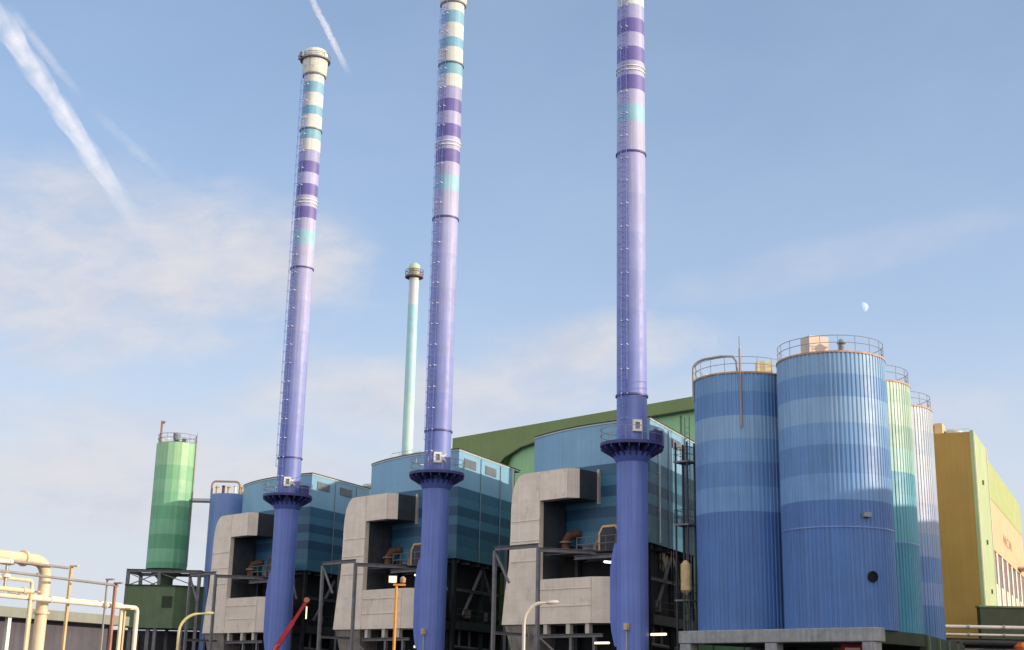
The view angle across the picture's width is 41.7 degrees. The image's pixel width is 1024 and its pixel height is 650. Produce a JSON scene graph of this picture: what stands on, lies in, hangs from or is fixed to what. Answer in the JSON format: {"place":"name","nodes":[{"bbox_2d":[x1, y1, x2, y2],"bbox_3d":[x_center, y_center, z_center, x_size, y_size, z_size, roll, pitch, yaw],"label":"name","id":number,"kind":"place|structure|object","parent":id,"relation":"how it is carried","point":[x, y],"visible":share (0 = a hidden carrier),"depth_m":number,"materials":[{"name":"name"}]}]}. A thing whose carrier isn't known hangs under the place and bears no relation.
{"place":"outdoors","nodes":[
{"label":"outdoors","id":0,"kind":"place"},
{"bbox_2d":[0,606,129,649],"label":"open shed","id":1,"kind":"structure","parent":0,"point":[83,632],"depth_m":57.45,"materials":[{"name":"white paint"}]},
{"bbox_2d":[111,630,199,649],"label":"hall","id":2,"kind":"structure","parent":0,"point":[172,639],"depth_m":151.76,"materials":[{"name":"metal"}]},
{"bbox_2d":[0,0,1023,630],"label":"sky","id":3,"kind":"structure","parent":0,"point":[832,168],"materials":[{"name":"blue"}]},
{"bbox_2d":[452,397,749,649],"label":"green hall","id":4,"kind":"structure","parent":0,"point":[514,447],"depth_m":146.51,"materials":[{"name":"green metal"}]},
{"bbox_2d":[933,423,1023,637],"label":"ochre building","id":5,"kind":"structure","parent":0,"point":[981,544],"depth_m":127.73,"materials":[{"name":"yellow paint"}]},
{"bbox_2d":[994,551,999,605],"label":"window","id":6,"kind":"structure","parent":5,"relation":"in","point":[994,551],"depth_m":138.86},
{"bbox_2d":[998,555,1004,605],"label":"window","id":7,"kind":"structure","parent":5,"relation":"in","point":[999,558],"depth_m":142.70,"materials":[{"name":"white glass"}]},
{"bbox_2d":[1003,559,1009,605],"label":"window","id":8,"kind":"structure","parent":5,"relation":"in","point":[1004,562],"depth_m":147.47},
{"bbox_2d":[1008,564,1013,605],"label":"window","id":9,"kind":"structure","parent":5,"relation":"in","point":[1009,567],"depth_m":152.26,"materials":[{"name":"white glass"}]},
{"bbox_2d":[1013,569,1017,605],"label":"window","id":10,"kind":"structure","parent":5,"relation":"in","point":[1014,574],"depth_m":157.02,"materials":[{"name":"white glass"}]},
{"bbox_2d":[1017,572,1021,605],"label":"window","id":11,"kind":"structure","parent":5,"relation":"in","point":[1018,576],"depth_m":161.84,"materials":[{"name":"white glass"}]},
{"bbox_2d":[1021,576,1023,605],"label":"window","id":12,"kind":"structure","parent":5,"relation":"in","point":[1022,579],"depth_m":166.29,"materials":[{"name":"white glass"}]},
{"bbox_2d":[946,638,1023,649],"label":"pipe bridge","id":13,"kind":"structure","parent":0,"point":[981,640],"depth_m":112.51,"materials":[{"name":"metal"}]},
{"bbox_2d":[945,624,1023,629],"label":"pale pipe","id":14,"kind":"object","parent":13,"relation":"on","point":[968,627],"visible":0.61,"depth_m":113.37,"materials":[{"name":"white metal"}]},
{"bbox_2d":[946,633,1023,636],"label":"pale pipe","id":15,"kind":"object","parent":13,"relation":"on","point":[977,634],"visible":0.61,"depth_m":113.25,"materials":[{"name":"white metal"}]},
{"bbox_2d":[963,643,1015,648],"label":"dark shed","id":16,"kind":"structure","parent":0,"point":[988,646],"depth_m":115.01,"materials":[{"name":"metal"}]},
{"bbox_2d":[975,605,1023,643],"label":"retaining wall","id":17,"kind":"structure","parent":0,"point":[1002,615],"depth_m":118.01,"materials":[{"name":"green metal"}]},
{"label":"ground","id":18,"kind":"structure","parent":0,"visible":0},
{"bbox_2d":[0,575,33,649],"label":"pipe","id":19,"kind":"object","parent":18,"relation":"on","point":[29,608],"visible":1,"depth_m":43.80,"materials":[{"name":"beige metal"}]},
{"bbox_2d":[0,549,50,649],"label":"pipe","id":20,"kind":"object","parent":18,"relation":"on","point":[41,612],"visible":0.88,"depth_m":45.11,"materials":[{"name":"beige metal"}]},
{"bbox_2d":[13,560,68,568],"bbox_3d":[-15.993,7.924,44.735,0.090,0.088,3.500,-6,-17,24],"label":"pipe","id":21,"kind":"object","parent":20,"relation":"attached to","point":[41,564],"visible":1,"depth_m":45.09,"materials":[{"name":"beige metal"}]},
{"bbox_2d":[27,591,40,649],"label":"rack post","id":22,"kind":"object","parent":18,"relation":"on","point":[31,616],"visible":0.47,"depth_m":44.29,"materials":[{"name":"beige metal"}]},
{"bbox_2d":[0,586,33,593],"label":"pipe","id":23,"kind":"object","parent":22,"relation":"on","point":[23,590],"visible":1,"depth_m":43.31,"materials":[{"name":"beige metal"}]},
{"bbox_2d":[0,563,13,585],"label":"valve stand","id":24,"kind":"object","parent":23,"relation":"on","point":[5,575],"visible":1,"depth_m":43.02,"materials":[{"name":"white paint"}]},
{"bbox_2d":[0,558,13,562],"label":"pipe","id":25,"kind":"object","parent":24,"relation":"attached to","point":[8,560],"visible":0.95,"depth_m":43.29,"materials":[{"name":"white metal"}]},
{"bbox_2d":[7,592,122,649],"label":"pipe","id":26,"kind":"object","parent":18,"relation":"on","point":[78,599],"visible":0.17,"depth_m":46.90,"materials":[{"name":"metal"}]},
{"bbox_2d":[0,592,138,649],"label":"pipe","id":27,"kind":"object","parent":18,"relation":"on","point":[50,599],"visible":0.99,"depth_m":46.25,"materials":[{"name":"white metal"}]},
{"bbox_2d":[61,565,79,649],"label":"rack post","id":28,"kind":"object","parent":18,"relation":"on","point":[66,610],"visible":1,"depth_m":46.00,"materials":[{"name":"metal"}]},
{"bbox_2d":[100,578,114,649],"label":"rack post","id":29,"kind":"object","parent":18,"relation":"on","point":[103,620],"visible":1,"depth_m":46.99,"materials":[{"name":"metal"}]},
{"bbox_2d":[0,569,118,586],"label":"pipe","id":30,"kind":"object","parent":29,"relation":"attached to","point":[53,577],"visible":1,"depth_m":44.97,"materials":[{"name":"beige metal"}]},
{"bbox_2d":[107,582,123,649],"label":"rack post","id":31,"kind":"object","parent":18,"relation":"on","point":[112,616],"visible":1,"depth_m":47.28,"materials":[{"name":"brown metal"}]},
{"bbox_2d":[116,607,128,649],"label":"rack post","id":32,"kind":"object","parent":18,"relation":"on","point":[119,629],"visible":1,"depth_m":48.09,"materials":[{"name":"beige metal"}]},
{"bbox_2d":[120,608,132,649],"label":"rack post","id":33,"kind":"object","parent":18,"relation":"on","point":[123,628],"visible":1,"depth_m":47.80,"materials":[{"name":"beige metal"}]},
{"bbox_2d":[124,584,203,649],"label":"green bin house","id":34,"kind":"structure","parent":18,"relation":"on","point":[161,607],"depth_m":144.19,"materials":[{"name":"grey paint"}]},
{"bbox_2d":[123,569,204,649],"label":"steel support","id":35,"kind":"object","parent":18,"relation":"on","point":[140,574],"visible":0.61,"depth_m":145.10,"materials":[{"name":"grey metal"}]},
{"bbox_2d":[146,421,197,584],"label":"green silo","id":36,"kind":"object","parent":35,"relation":"on","point":[171,509],"visible":0.96,"depth_m":148.11,"materials":[{"name":"paint"}]},
{"bbox_2d":[191,498,209,502],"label":"walkway","id":37,"kind":"structure","parent":36,"relation":"attached to","point":[196,500],"depth_m":149.63,"materials":[{"name":"grey paint"}]},
{"bbox_2d":[176,612,213,649],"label":"street lamp","id":38,"kind":"object","parent":18,"relation":"on","point":[183,621],"visible":1,"depth_m":87.81,"materials":[{"name":"yellow metal"}]},
{"bbox_2d":[198,480,243,649],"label":"blue silo","id":39,"kind":"object","parent":18,"relation":"on","point":[223,503],"visible":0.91,"depth_m":147.79,"materials":[{"name":"metal"}]},
{"bbox_2d":[183,565,296,649],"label":"steel portal","id":40,"kind":"object","parent":18,"relation":"on","point":[251,579],"visible":0.73,"depth_m":133.26,"materials":[{"name":"grey metal"}]},
{"bbox_2d":[246,560,262,575],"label":"flanged pipe","id":41,"kind":"object","parent":40,"relation":"on","point":[250,568],"visible":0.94,"depth_m":137.91,"materials":[{"name":"metal"}]},
{"bbox_2d":[265,557,271,575],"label":"fan housing","id":42,"kind":"object","parent":40,"relation":"on","point":[268,567],"visible":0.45,"depth_m":133.90,"materials":[{"name":"metal"}]},
{"bbox_2d":[203,472,370,649],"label":"boiler house","id":43,"kind":"structure","parent":18,"relation":"on","point":[321,519],"depth_m":137.66,"materials":[{"name":"metal"}]},
{"bbox_2d":[202,512,273,649],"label":"flue duct","id":44,"kind":"object","parent":43,"relation":"attached to","point":[239,615],"visible":0.87,"depth_m":137.37,"materials":[{"name":"metal"}]},
{"bbox_2d":[272,597,309,649],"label":"crane truck","id":45,"kind":"object","parent":18,"relation":"on","point":[278,644],"visible":1,"depth_m":116.95,"materials":[{"name":"red paint"}]},
{"bbox_2d":[263,47,330,649],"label":"chimney","id":46,"kind":"object","parent":18,"relation":"on","point":[289,498],"visible":1,"depth_m":134.80,"materials":[{"name":"paint"}]},
{"bbox_2d":[316,551,447,649],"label":"steel portal","id":47,"kind":"object","parent":18,"relation":"on","point":[407,569],"visible":0.71,"depth_m":117.80,"materials":[{"name":"grey metal"}]},
{"bbox_2d":[383,547,401,563],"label":"flanged pipe","id":48,"kind":"object","parent":47,"relation":"on","point":[388,557],"visible":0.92,"depth_m":122.33,"materials":[{"name":"metal"}]},
{"bbox_2d":[408,543,420,564],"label":"fan housing","id":49,"kind":"object","parent":47,"relation":"on","point":[416,549],"visible":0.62,"depth_m":118.16,"materials":[{"name":"metal"}]},
{"bbox_2d":[388,575,405,649],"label":"floodlight mast","id":50,"kind":"object","parent":18,"relation":"on","point":[392,579],"visible":1,"depth_m":82.40,"materials":[{"name":"metal"}]},
{"bbox_2d":[401,263,422,455],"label":"slim stack","id":51,"kind":"object","parent":18,"relation":"on","point":[413,276],"visible":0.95,"depth_m":174.39,"materials":[{"name":"teal metal"}]},
{"bbox_2d":[334,448,520,649],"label":"boiler house","id":52,"kind":"structure","parent":18,"relation":"on","point":[480,504],"depth_m":123.12,"materials":[{"name":"metal"}]},
{"bbox_2d":[333,493,418,649],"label":"flue duct","id":53,"kind":"object","parent":52,"relation":"attached to","point":[369,520],"visible":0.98,"depth_m":121.92,"materials":[{"name":"concrete"}]},
{"bbox_2d":[392,450,421,455],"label":"roof platform","id":54,"kind":"structure","parent":52,"relation":"on","point":[406,452],"depth_m":129.64,"materials":[{"name":"metal"}]},
{"bbox_2d":[409,0,466,649],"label":"chimney","id":55,"kind":"object","parent":18,"relation":"on","point":[436,478],"visible":1,"depth_m":118.64,"materials":[{"name":"paint"}]},
{"bbox_2d":[522,600,558,649],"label":"street lamp","id":56,"kind":"object","parent":18,"relation":"on","point":[533,605],"visible":1,"depth_m":68.47,"materials":[{"name":"white metal"}]},
{"bbox_2d":[490,534,615,649],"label":"steel portal","id":57,"kind":"object","parent":18,"relation":"on","point":[592,555],"visible":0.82,"depth_m":102.27,"materials":[{"name":"grey metal"}]},
{"bbox_2d":[560,530,580,548],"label":"flanged pipe","id":58,"kind":"object","parent":57,"relation":"on","point":[566,542],"visible":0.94,"depth_m":106.76,"materials":[{"name":"metal"}]},
{"bbox_2d":[593,524,616,549],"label":"fan housing","id":59,"kind":"object","parent":57,"relation":"on","point":[610,530],"visible":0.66,"depth_m":102.42,"materials":[{"name":"metal"}]},
{"bbox_2d":[503,416,695,649],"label":"boiler house","id":60,"kind":"structure","parent":18,"relation":"on","point":[575,447],"depth_m":107.38,"materials":[{"name":"metal"}]},
{"bbox_2d":[502,468,610,649],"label":"flue duct","id":61,"kind":"object","parent":60,"relation":"attached to","point":[540,500],"visible":0.81,"depth_m":106.33,"materials":[{"name":"metal"}]},
{"bbox_2d":[600,0,663,649],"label":"chimney","id":62,"kind":"object","parent":18,"relation":"on","point":[632,450],"visible":1,"depth_m":101.97,"materials":[{"name":"paint"}]},
{"bbox_2d":[593,642,610,643],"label":"tube lamp","id":63,"kind":"object","parent":62,"relation":"attached to","point":[601,642],"visible":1,"depth_m":99.30,"materials":[{"name":"white"}]},
{"bbox_2d":[649,633,667,635],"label":"tube lamp","id":64,"kind":"object","parent":62,"relation":"attached to","point":[658,634],"visible":1,"depth_m":97.05,"materials":[{"name":"white"}]},
{"bbox_2d":[673,417,697,649],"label":"stair tower","id":65,"kind":"structure","parent":18,"relation":"on","point":[686,462],"depth_m":97.93,"materials":[{"name":"metal"}]},
{"bbox_2d":[681,560,690,630],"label":"beige tank","id":66,"kind":"object","parent":18,"relation":"on","point":[685,577],"visible":1,"depth_m":95.54,"materials":[{"name":"metal"}]},
{"bbox_2d":[678,627,925,649],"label":"silo stand","id":67,"kind":"object","parent":18,"relation":"on","point":[874,638],"visible":0.94,"depth_m":89.07,"materials":[{"name":"concrete"}]},
{"bbox_2d":[692,336,784,630],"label":"silo","id":68,"kind":"object","parent":67,"relation":"on","point":[740,584],"visible":0.73,"depth_m":94.50,"materials":[{"name":"blue paint"}]},
{"bbox_2d":[776,335,899,631],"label":"silo","id":69,"kind":"object","parent":67,"relation":"on","point":[838,548],"visible":0.93,"depth_m":89.70,"materials":[{"name":"blue paint"}]},
{"bbox_2d":[841,643,861,649],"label":"hazard sign","id":70,"kind":"object","parent":67,"relation":"hanging from","point":[851,646],"visible":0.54,"depth_m":87.85,"materials":[{"name":"red metal"}]},
{"bbox_2d":[796,635,964,649],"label":"green plinth","id":71,"kind":"structure","parent":18,"relation":"on","point":[933,643],"depth_m":95.68,"materials":[{"name":"green metal"}]},
{"bbox_2d":[886,365,923,633],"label":"silo","id":72,"kind":"object","parent":71,"relation":"on","point":[909,584],"visible":0.25,"depth_m":97.70,"materials":[{"name":"green paint"}]},
{"bbox_2d":[910,391,945,639],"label":"silo","id":73,"kind":"object","parent":71,"relation":"on","point":[929,534],"visible":0.26,"depth_m":106.33,"materials":[{"name":"paint"}]},
{"bbox_2d":[1014,642,1023,649],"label":"orange tank","id":74,"kind":"object","parent":18,"relation":"on","point":[1019,646],"visible":1,"depth_m":110.98,"materials":[{"name":"metal"}]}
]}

